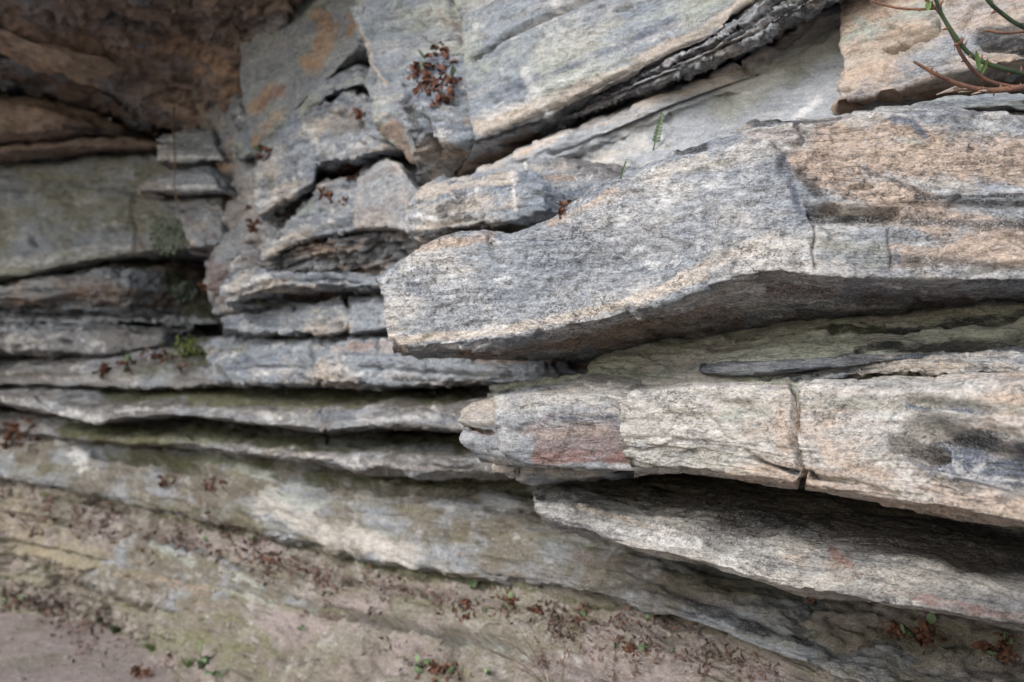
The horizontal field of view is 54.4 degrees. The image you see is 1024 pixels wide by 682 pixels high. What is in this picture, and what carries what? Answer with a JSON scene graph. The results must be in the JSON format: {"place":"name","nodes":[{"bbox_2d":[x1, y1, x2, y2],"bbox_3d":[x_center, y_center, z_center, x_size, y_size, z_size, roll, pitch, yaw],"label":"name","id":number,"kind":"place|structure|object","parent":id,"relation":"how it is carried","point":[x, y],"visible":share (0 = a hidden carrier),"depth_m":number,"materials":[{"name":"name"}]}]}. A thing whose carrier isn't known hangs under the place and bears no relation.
{"place":"outdoors","nodes":[
{"label":"outdoors","id":0,"kind":"place"},
{"bbox_2d":[0,612,173,681],"bbox_3d":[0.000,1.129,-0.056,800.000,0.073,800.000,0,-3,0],"label":"ground","id":1,"kind":"structure","parent":0,"point":[58,652],"depth_m":4.25,"materials":[{"name":"soil"}]},
{"bbox_2d":[130,662,152,678],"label":"dead fern","id":2,"kind":"object","parent":1,"relation":"on","point":[137,671],"visible":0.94,"depth_m":3.94,"materials":[{"name":"brown plant"}]},
{"bbox_2d":[140,639,154,652],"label":"grass tuft","id":3,"kind":"object","parent":1,"relation":"on","point":[152,647],"visible":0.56,"depth_m":4.29,"materials":[{"name":"green plant"}]},
{"bbox_2d":[108,118,244,336],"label":"cliff","id":4,"kind":"structure","parent":0,"point":[218,330],"depth_m":5.72,"materials":[{"name":"grey stone"}]},
{"bbox_2d":[0,0,304,131],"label":"roof slab","id":5,"kind":"structure","parent":4,"relation":"attached to","point":[184,57],"depth_m":4.20,"materials":[{"name":"brown stone"}]},
{"bbox_2d":[0,25,128,92],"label":"drooping sheet","id":6,"kind":"object","parent":5,"relation":"hanging from","point":[54,57],"visible":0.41,"depth_m":4.40,"materials":[{"name":"stone"}]},
{"bbox_2d":[169,106,181,226],"bbox_3d":[-1.463,-0.784,4.348,0.051,0.625,0.516,1,-3,-18],"label":"dry root","id":7,"kind":"object","parent":5,"relation":"hanging from","point":[174,149],"visible":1,"depth_m":4.17,"materials":[{"name":"brown plant"}]},
{"bbox_2d":[0,489,815,681],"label":"gravel","id":8,"kind":"structure","parent":0,"point":[157,602],"depth_m":4.11,"materials":[{"name":"brown gravel"}]},
{"bbox_2d":[0,478,1023,681],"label":"slope foot","id":9,"kind":"object","parent":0,"point":[847,627],"visible":0.49,"depth_m":3.20},
{"bbox_2d":[17,593,27,604],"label":"seedling","id":10,"kind":"object","parent":9,"relation":"on","point":[20,597],"visible":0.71,"depth_m":4.96,"materials":[{"name":"green plant"}]},
{"bbox_2d":[89,611,103,623],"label":"grass tuft","id":11,"kind":"object","parent":9,"relation":"on","point":[99,618],"visible":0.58,"depth_m":4.74,"materials":[{"name":"plant"}]},
{"bbox_2d":[106,623,121,634],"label":"grass tuft","id":12,"kind":"object","parent":9,"relation":"on","point":[115,629],"visible":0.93,"depth_m":4.58,"materials":[{"name":"green plant"}]},
{"bbox_2d":[180,657,197,667],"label":"grass tuft","id":13,"kind":"object","parent":9,"relation":"on","point":[188,664],"visible":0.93,"depth_m":3.79,"materials":[{"name":"green plant"}]},
{"bbox_2d":[197,642,210,669],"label":"seedling","id":14,"kind":"object","parent":9,"relation":"on","point":[201,663],"visible":0.98,"depth_m":3.67,"materials":[{"name":"green plant"}]},
{"bbox_2d":[204,669,227,679],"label":"seedling","id":15,"kind":"object","parent":9,"relation":"on","point":[214,673],"visible":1,"depth_m":3.53,"materials":[{"name":"green plant"}]},
{"bbox_2d":[77,533,359,621],"bbox_3d":[-0.947,1.057,4.240,2.249,0.431,0.893,-3,-4,42],"label":"foot ledge","id":16,"kind":"object","parent":9,"relation":"on","point":[186,570],"visible":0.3,"depth_m":4.12,"materials":[{"name":"grey stone"}]},
{"bbox_2d":[231,536,256,551],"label":"dead fern","id":17,"kind":"object","parent":9,"relation":"on","point":[251,538],"visible":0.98,"depth_m":3.92,"materials":[{"name":"brown plant"}]},
{"bbox_2d":[262,550,282,565],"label":"dead fern","id":18,"kind":"object","parent":9,"relation":"on","point":[271,559],"visible":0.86,"depth_m":3.77,"materials":[{"name":"brown plant"}]},
{"bbox_2d":[414,654,425,670],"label":"seedling","id":19,"kind":"object","parent":9,"relation":"on","point":[417,657],"visible":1,"depth_m":2.90,"materials":[{"name":"green plant"}]},
{"bbox_2d":[414,658,454,681],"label":"dead fern","id":20,"kind":"object","parent":9,"relation":"on","point":[432,664],"visible":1,"depth_m":2.86,"materials":[{"name":"brown plant"}]},
{"bbox_2d":[452,598,475,621],"bbox_3d":[-0.138,0.814,3.010,0.070,0.060,0.110,1,-3,-27],"label":"dead fern","id":21,"kind":"object","parent":9,"relation":"on","point":[467,607],"visible":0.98,"depth_m":3.01,"materials":[{"name":"brown plant"}]},
{"bbox_2d":[469,579,477,588],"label":"seedling","id":22,"kind":"object","parent":9,"relation":"on","point":[472,583],"visible":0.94,"depth_m":3.05,"materials":[{"name":"green plant"}]},
{"bbox_2d":[483,666,490,674],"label":"seedling","id":23,"kind":"object","parent":9,"relation":"on","point":[485,670],"visible":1,"depth_m":2.73,"materials":[{"name":"green plant"}]},
{"bbox_2d":[0,406,990,681],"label":"rock band","id":24,"kind":"object","parent":9,"relation":"on","point":[406,522],"visible":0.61,"depth_m":3.22,"materials":[{"name":"grey stone"}]},
{"bbox_2d":[0,413,27,449],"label":"dead fern","id":25,"kind":"object","parent":24,"relation":"on","point":[8,436],"visible":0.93,"depth_m":5.10,"materials":[{"name":"brown plant"}]},
{"bbox_2d":[156,471,180,489],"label":"dead fern","id":26,"kind":"object","parent":24,"relation":"on","point":[162,483],"visible":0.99,"depth_m":4.32,"materials":[{"name":"brown plant"}]},
{"bbox_2d":[201,476,226,491],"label":"dead fern","id":27,"kind":"object","parent":24,"relation":"on","point":[221,482],"visible":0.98,"depth_m":4.07,"materials":[{"name":"brown plant"}]},
{"bbox_2d":[0,406,515,480],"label":"ragged lip","id":28,"kind":"object","parent":24,"relation":"on","point":[422,455],"visible":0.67,"depth_m":3.79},
{"bbox_2d":[24,417,39,441],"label":"dead fern","id":29,"kind":"object","parent":28,"relation":"on","point":[29,420],"visible":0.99,"depth_m":5.00,"materials":[{"name":"brown plant"}]},
{"bbox_2d":[0,385,489,434],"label":"pointed lip","id":30,"kind":"object","parent":28,"relation":"on","point":[338,411],"visible":0.66,"depth_m":3.85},
{"bbox_2d":[0,335,261,390],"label":"mossy bank","id":31,"kind":"structure","parent":30,"relation":"on","point":[74,372],"depth_m":4.70,"materials":[{"name":"grey stone"}]},
{"bbox_2d":[92,361,111,380],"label":"dead fern","id":32,"kind":"object","parent":31,"relation":"on","point":[104,370],"visible":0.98,"depth_m":4.68,"materials":[{"name":"brown plant"}]},
{"bbox_2d":[0,323,231,359],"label":"rock layer","id":33,"kind":"object","parent":31,"relation":"on","point":[52,341],"visible":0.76,"depth_m":4.90,"materials":[{"name":"grey stone"}]},
{"bbox_2d":[0,260,224,330],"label":"dark strata","id":34,"kind":"object","parent":33,"relation":"on","point":[128,293],"visible":0.59,"depth_m":5.15,"materials":[{"name":"grey stone"}]},
{"bbox_2d":[0,150,208,283],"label":"greenish wall","id":35,"kind":"structure","parent":34,"relation":"on","point":[79,212],"depth_m":5.11,"materials":[{"name":"grey stone"}]},
{"bbox_2d":[0,136,159,163],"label":"brown shelf","id":36,"kind":"object","parent":35,"relation":"on","point":[75,148],"visible":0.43,"depth_m":4.98,"materials":[{"name":"brown stone"}]},
{"bbox_2d":[0,54,175,139],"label":"roof boulder","id":37,"kind":"object","parent":36,"relation":"on","point":[16,79],"visible":0.38,"depth_m":4.99,"materials":[{"name":"brown stone"}]},
{"bbox_2d":[0,92,160,144],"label":"brown boulder","id":38,"kind":"object","parent":35,"relation":"on","point":[29,120],"visible":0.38,"depth_m":4.89,"materials":[{"name":"brown stone"}]},
{"bbox_2d":[149,217,185,260],"bbox_3d":[-1.773,-0.517,5.071,0.166,0.195,0.398,1,-3,-27],"label":"lichen","id":39,"kind":"object","parent":35,"relation":"on","point":[178,230],"visible":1,"depth_m":4.96},
{"bbox_2d":[171,280,197,303],"bbox_3d":[-1.741,-0.263,5.266,0.083,0.143,0.180,-2,-4,37],"label":"lichen","id":40,"kind":"object","parent":34,"relation":"on","point":[180,289],"visible":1,"depth_m":5.25},
{"bbox_2d":[116,354,136,372],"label":"dead fern","id":41,"kind":"object","parent":31,"relation":"on","point":[127,357],"visible":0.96,"depth_m":4.61,"materials":[{"name":"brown plant"}]},
{"bbox_2d":[149,349,176,362],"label":"dead fern","id":42,"kind":"object","parent":31,"relation":"on","point":[152,357],"visible":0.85,"depth_m":4.49,"materials":[{"name":"brown plant"}]},
{"bbox_2d":[161,335,208,357],"bbox_3d":[-1.429,0.022,4.377,0.202,0.104,0.119,0,-3,0],"label":"leafy sprig","id":43,"kind":"object","parent":31,"relation":"on","point":[189,350],"visible":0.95,"depth_m":4.38,"materials":[{"name":"green plant"}]},
{"bbox_2d":[196,334,589,390],"bbox_3d":[-0.318,0.058,3.740,1.022,0.263,2.557,3,-4,-44],"label":"mossy shelf","id":44,"kind":"object","parent":30,"relation":"on","point":[370,362],"visible":0.57,"depth_m":3.35,"materials":[{"name":"beige stone"}]},
{"bbox_2d":[221,294,387,338],"bbox_3d":[-0.310,-0.082,3.724,0.939,0.195,1.749,3,-4,-43],"label":"flat ledge","id":45,"kind":"object","parent":44,"relation":"on","point":[353,314],"visible":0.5,"depth_m":3.51,"materials":[{"name":"beige stone"}]},
{"bbox_2d":[203,92,293,315],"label":"corner pillar","id":46,"kind":"structure","parent":45,"relation":"on","point":[236,214],"depth_m":4.12,"materials":[{"name":"grey stone"}]},
{"bbox_2d":[159,195,228,258],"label":"lowest block","id":47,"kind":"structure","parent":46,"relation":"on","point":[200,216],"depth_m":4.33,"materials":[{"name":"grey stone"}]},
{"bbox_2d":[138,166,237,199],"bbox_3d":[-1.289,-0.663,4.579,0.628,0.185,0.936,-1,-3,22],"label":"pale ledge","id":48,"kind":"object","parent":47,"relation":"on","point":[205,181],"visible":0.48,"depth_m":4.17,"materials":[{"name":"grey stone"}]},
{"bbox_2d":[156,128,229,170],"bbox_3d":[-1.302,-0.850,4.743,0.557,0.236,0.938,-1,-3,22],"label":"stacked ledge","id":49,"kind":"object","parent":48,"relation":"on","point":[200,147],"visible":0.43,"depth_m":4.37,"materials":[{"name":"grey stone"}]},
{"bbox_2d":[197,282,206,295],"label":"dead fern","id":50,"kind":"object","parent":46,"relation":"on","point":[201,285],"visible":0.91,"depth_m":4.18,"materials":[{"name":"brown plant"}]},
{"bbox_2d":[204,237,261,295],"bbox_3d":[-0.852,-0.313,4.283,0.895,0.321,0.587,2,-4,-40],"label":"corner lobe","id":51,"kind":"object","parent":46,"relation":"attached to","point":[228,256],"visible":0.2,"depth_m":3.98,"materials":[{"name":"grey stone"}]},
{"bbox_2d":[232,103,253,161],"bbox_3d":[-0.971,-0.861,4.326,0.284,0.297,0.834,-1,-3,23],"label":"upright stone","id":52,"kind":"object","parent":46,"relation":"on","point":[241,143],"visible":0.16,"depth_m":3.99,"materials":[{"name":"stone"}]},
{"bbox_2d":[245,205,258,234],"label":"dead fern","id":53,"kind":"object","parent":46,"relation":"attached to","point":[251,227],"visible":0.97,"depth_m":3.96,"materials":[{"name":"brown plant"}]},
{"bbox_2d":[252,87,408,223],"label":"hanging block","id":54,"kind":"structure","parent":46,"relation":"hanging from","point":[313,146],"depth_m":3.37,"materials":[{"name":"beige stone"}]},
{"bbox_2d":[253,144,271,160],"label":"dead fern","id":55,"kind":"object","parent":54,"relation":"attached to","point":[260,148],"visible":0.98,"depth_m":3.71,"materials":[{"name":"brown plant"}]},
{"bbox_2d":[240,0,368,156],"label":"orange block","id":56,"kind":"structure","parent":54,"relation":"on","point":[285,70],"depth_m":3.65,"materials":[{"name":"stone"}]},
{"bbox_2d":[283,62,369,129],"bbox_3d":[-0.413,-0.860,3.714,0.859,0.305,0.847,2,-4,-41],"label":"capping layer","id":57,"kind":"object","parent":54,"relation":"on","point":[338,83],"visible":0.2,"depth_m":3.34,"materials":[{"name":"stone"}]},
{"bbox_2d":[353,107,365,122],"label":"dead fern","id":58,"kind":"object","parent":54,"relation":"attached to","point":[358,114],"visible":0.95,"depth_m":3.14,"materials":[{"name":"brown plant"}]},
{"bbox_2d":[220,266,380,310],"bbox_3d":[-0.495,-0.223,3.838,1.282,0.229,1.027,-2,-4,40],"label":"blue ledge","id":59,"kind":"object","parent":45,"relation":"on","point":[242,290],"visible":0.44,"depth_m":3.52,"materials":[{"name":"beige stone"}]},
{"bbox_2d":[257,230,419,275],"bbox_3d":[-0.224,-0.272,3.580,0.917,0.256,1.315,3,-4,-43],"label":"shadowed layer","id":60,"kind":"object","parent":59,"relation":"on","point":[377,252],"visible":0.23,"depth_m":3.38,"materials":[{"name":"grey stone"}]},
{"bbox_2d":[259,176,383,262],"bbox_3d":[-0.403,-0.445,3.787,1.035,0.371,1.103,3,-4,-42],"label":"ferny ledge","id":61,"kind":"object","parent":60,"relation":"on","point":[311,220],"visible":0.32,"depth_m":3.39,"materials":[{"name":"beige stone"}]},
{"bbox_2d":[316,186,331,203],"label":"dead fern","id":62,"kind":"object","parent":61,"relation":"on","point":[328,193],"visible":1,"depth_m":3.32,"materials":[{"name":"brown plant"}]},
{"bbox_2d":[338,196,347,205],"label":"dead fern","id":63,"kind":"object","parent":61,"relation":"on","point":[343,198],"visible":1,"depth_m":3.26,"materials":[{"name":"brown plant"}]},
{"bbox_2d":[335,163,359,182],"bbox_3d":[-0.573,-0.573,3.478,0.090,0.117,0.358,0,-3,-9],"label":"dead fern","id":64,"kind":"object","parent":61,"relation":"on","point":[357,170],"visible":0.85,"depth_m":3.40,"materials":[{"name":"brown plant"}]},
{"bbox_2d":[353,155,421,231],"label":"square block","id":65,"kind":"structure","parent":60,"relation":"on","point":[388,189],"depth_m":3.02,"materials":[{"name":"grey stone"}]},
{"bbox_2d":[404,169,568,245],"bbox_3d":[0.150,-0.351,2.793,0.908,0.239,0.685,2,-4,-41],"label":"round stone","id":66,"kind":"object","parent":60,"relation":"on","point":[511,201],"visible":0.34,"depth_m":2.45,"materials":[{"name":"beige stone"}]},
{"bbox_2d":[284,292,371,302],"bbox_3d":[-0.330,-0.153,3.728,0.795,0.105,1.614,3,-4,-44],"label":"brown underside","id":67,"kind":"object","parent":45,"relation":"on","point":[325,296],"visible":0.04,"depth_m":3.72,"materials":[{"name":"stone"}]},
{"bbox_2d":[502,590,519,606],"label":"dead fern","id":68,"kind":"object","parent":9,"relation":"on","point":[511,598],"visible":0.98,"depth_m":2.92,"materials":[{"name":"brown plant"}]},
{"bbox_2d":[0,347,1023,681],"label":"leaf litter","id":69,"kind":"object","parent":9,"relation":"on","point":[314,579],"visible":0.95,"depth_m":3.59,"materials":[{"name":"brown plant"}]},
{"bbox_2d":[525,600,541,613],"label":"dead fern","id":70,"kind":"object","parent":9,"relation":"on","point":[537,609],"visible":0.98,"depth_m":2.82,"materials":[{"name":"brown plant"}]},
{"bbox_2d":[575,604,585,620],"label":"dead fern","id":71,"kind":"object","parent":9,"relation":"on","point":[582,612],"visible":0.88,"depth_m":2.73,"materials":[{"name":"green plant"}]},
{"bbox_2d":[621,634,659,656],"bbox_3d":[0.320,0.766,2.483,0.116,0.055,0.053,-2,-3,34],"label":"dead fern","id":72,"kind":"object","parent":9,"relation":"on","point":[630,646],"visible":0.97,"depth_m":2.48,"materials":[{"name":"brown plant"}]},
{"bbox_2d":[532,473,1023,631],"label":"curved ledge","id":73,"kind":"object","parent":9,"relation":"on","point":[801,541],"visible":0.78,"depth_m":1.88,"materials":[{"name":"grey stone"}]},
{"bbox_2d":[490,463,668,485],"bbox_3d":[0.357,0.297,2.571,0.898,0.108,0.440,2,-4,-40],"label":"wedge","id":74,"kind":"object","parent":73,"relation":"on","point":[539,476],"visible":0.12,"depth_m":2.25,"materials":[{"name":"beige stone"}]},
{"bbox_2d":[458,397,548,467],"bbox_3d":[0.273,0.202,2.384,0.959,0.187,0.326,2,-4,-40],"label":"lobed tip","id":75,"kind":"object","parent":74,"relation":"on","point":[479,437],"visible":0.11,"depth_m":2.08,"materials":[{"name":"grey stone"}]},
{"bbox_2d":[493,372,671,472],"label":"reddish block","id":76,"kind":"structure","parent":74,"relation":"on","point":[574,424],"depth_m":1.95,"materials":[{"name":"grey stone"}]},
{"bbox_2d":[804,596,813,605],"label":"dead fern","id":77,"kind":"object","parent":73,"relation":"attached to","point":[811,600],"visible":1,"depth_m":1.92,"materials":[{"name":"brown plant"}]},
{"bbox_2d":[619,371,1023,527],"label":"cracked ledge","id":78,"kind":"object","parent":73,"relation":"on","point":[950,446],"visible":0.98,"depth_m":1.56,"materials":[{"name":"grey stone"}]},
{"bbox_2d":[487,299,1023,398],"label":"green recess","id":79,"kind":"object","parent":78,"relation":"on","point":[980,326],"visible":0.26,"depth_m":1.93,"materials":[{"name":"stone"}]},
{"bbox_2d":[375,105,1023,362],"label":"jutting slab","id":80,"kind":"structure","parent":79,"relation":"on","point":[876,211],"depth_m":1.77,"materials":[{"name":"grey stone"}]},
{"bbox_2d":[555,200,571,219],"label":"dead fern","id":81,"kind":"object","parent":80,"relation":"on","point":[561,211],"visible":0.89,"depth_m":2.15,"materials":[{"name":"brown plant"}]},
{"bbox_2d":[522,157,629,203],"bbox_3d":[0.404,-0.374,2.640,0.869,0.239,0.453,2,-4,-40],"label":"layered stone","id":82,"kind":"object","parent":80,"relation":"on","point":[575,179],"visible":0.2,"depth_m":2.41,"materials":[{"name":"grey stone"}]},
{"bbox_2d":[620,159,627,178],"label":"fern frond","id":83,"kind":"object","parent":80,"relation":"on","point":[622,172],"visible":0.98,"depth_m":1.95,"materials":[{"name":"green plant"}]},
{"bbox_2d":[470,2,941,175],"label":"pale wall","id":84,"kind":"structure","parent":80,"relation":"on","point":[797,71],"depth_m":2.33,"materials":[{"name":"grey stone"}]},
{"bbox_2d":[455,0,754,176],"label":"banded block","id":85,"kind":"structure","parent":84,"relation":"on","point":[537,69],"depth_m":2.57,"materials":[{"name":"stone"}]},
{"bbox_2d":[398,52,531,185],"bbox_3d":[0.048,-0.682,3.126,0.395,0.471,0.912,-3,-4,45],"label":"dark bracket","id":86,"kind":"object","parent":85,"relation":"on","point":[443,136],"visible":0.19,"depth_m":2.83,"materials":[{"name":"beige stone"}]},
{"bbox_2d":[347,0,462,172],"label":"split block","id":87,"kind":"structure","parent":86,"relation":"on","point":[394,35],"depth_m":3.00,"materials":[{"name":"stone"}]},
{"bbox_2d":[406,41,461,106],"bbox_3d":[-0.223,-0.765,2.843,0.134,0.229,0.195,1,-3,-17],"label":"dead fern","id":88,"kind":"object","parent":86,"relation":"on","point":[426,81],"visible":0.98,"depth_m":2.82,"materials":[{"name":"brown plant"}]},
{"bbox_2d":[652,113,664,150],"bbox_3d":[0.351,-0.503,2.404,0.022,0.081,0.066,1,-3,-24],"label":"fern frond","id":89,"kind":"object","parent":84,"relation":"on","point":[654,138],"visible":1,"depth_m":2.40,"materials":[{"name":"green plant"}]},
{"bbox_2d":[549,0,843,134],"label":"flaky layers","id":90,"kind":"object","parent":84,"relation":"on","point":[754,26],"visible":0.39,"depth_m":2.25,"materials":[{"name":"grey stone"}]},
{"bbox_2d":[911,92,1023,111],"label":"top flake","id":91,"kind":"object","parent":80,"relation":"on","point":[1007,102],"visible":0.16,"depth_m":1.74,"materials":[{"name":"grey stone"}]},
{"bbox_2d":[831,0,1023,114],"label":"tan block","id":92,"kind":"structure","parent":91,"relation":"on","point":[882,48],"depth_m":1.96,"materials":[{"name":"beige stone"}]},
{"bbox_2d":[870,0,1023,86],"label":"bramble","id":93,"kind":"object","parent":91,"relation":"on","point":[959,45],"visible":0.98,"depth_m":1.64,"materials":[{"name":"green plant"}]},
{"bbox_2d":[913,60,1023,95],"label":"dead bramble","id":94,"kind":"object","parent":91,"relation":"on","point":[960,87],"visible":1,"depth_m":1.64,"materials":[{"name":"plant"}]},
{"bbox_2d":[699,353,930,376],"bbox_3d":[0.773,0.056,2.069,0.768,0.045,0.409,2,-4,-41],"label":"dark lens","id":95,"kind":"object","parent":78,"relation":"on","point":[760,368],"visible":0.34,"depth_m":1.85,"materials":[{"name":"grey stone"}]},
{"bbox_2d":[769,346,1023,381],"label":"thin layer","id":96,"kind":"object","parent":78,"relation":"on","point":[1006,359],"visible":0.48,"depth_m":1.71,"materials":[{"name":"beige stone"}]},
{"bbox_2d":[886,620,910,637],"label":"dead fern","id":97,"kind":"object","parent":9,"relation":"on","point":[898,629],"visible":0.98,"depth_m":2.19,"materials":[{"name":"brown plant"}]},
{"bbox_2d":[907,613,944,655],"bbox_3d":[0.895,0.628,2.149,0.077,0.080,0.096,0,-3,0],"label":"dead fern","id":98,"kind":"object","parent":9,"relation":"on","point":[924,626],"visible":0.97,"depth_m":2.14,"materials":[{"name":"brown plant"}]},
{"bbox_2d":[971,631,1019,664],"bbox_3d":[1.010,0.642,2.074,0.096,0.082,0.053,-2,-3,31],"label":"dead fern","id":99,"kind":"object","parent":9,"relation":"on","point":[984,646],"visible":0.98,"depth_m":2.07,"materials":[{"name":"brown plant"}]},
{"bbox_2d":[488,625,570,681],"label":"dry grass","id":100,"kind":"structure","parent":0,"point":[564,652],"depth_m":2.50,"materials":[{"name":"brown plant"}]}
]}

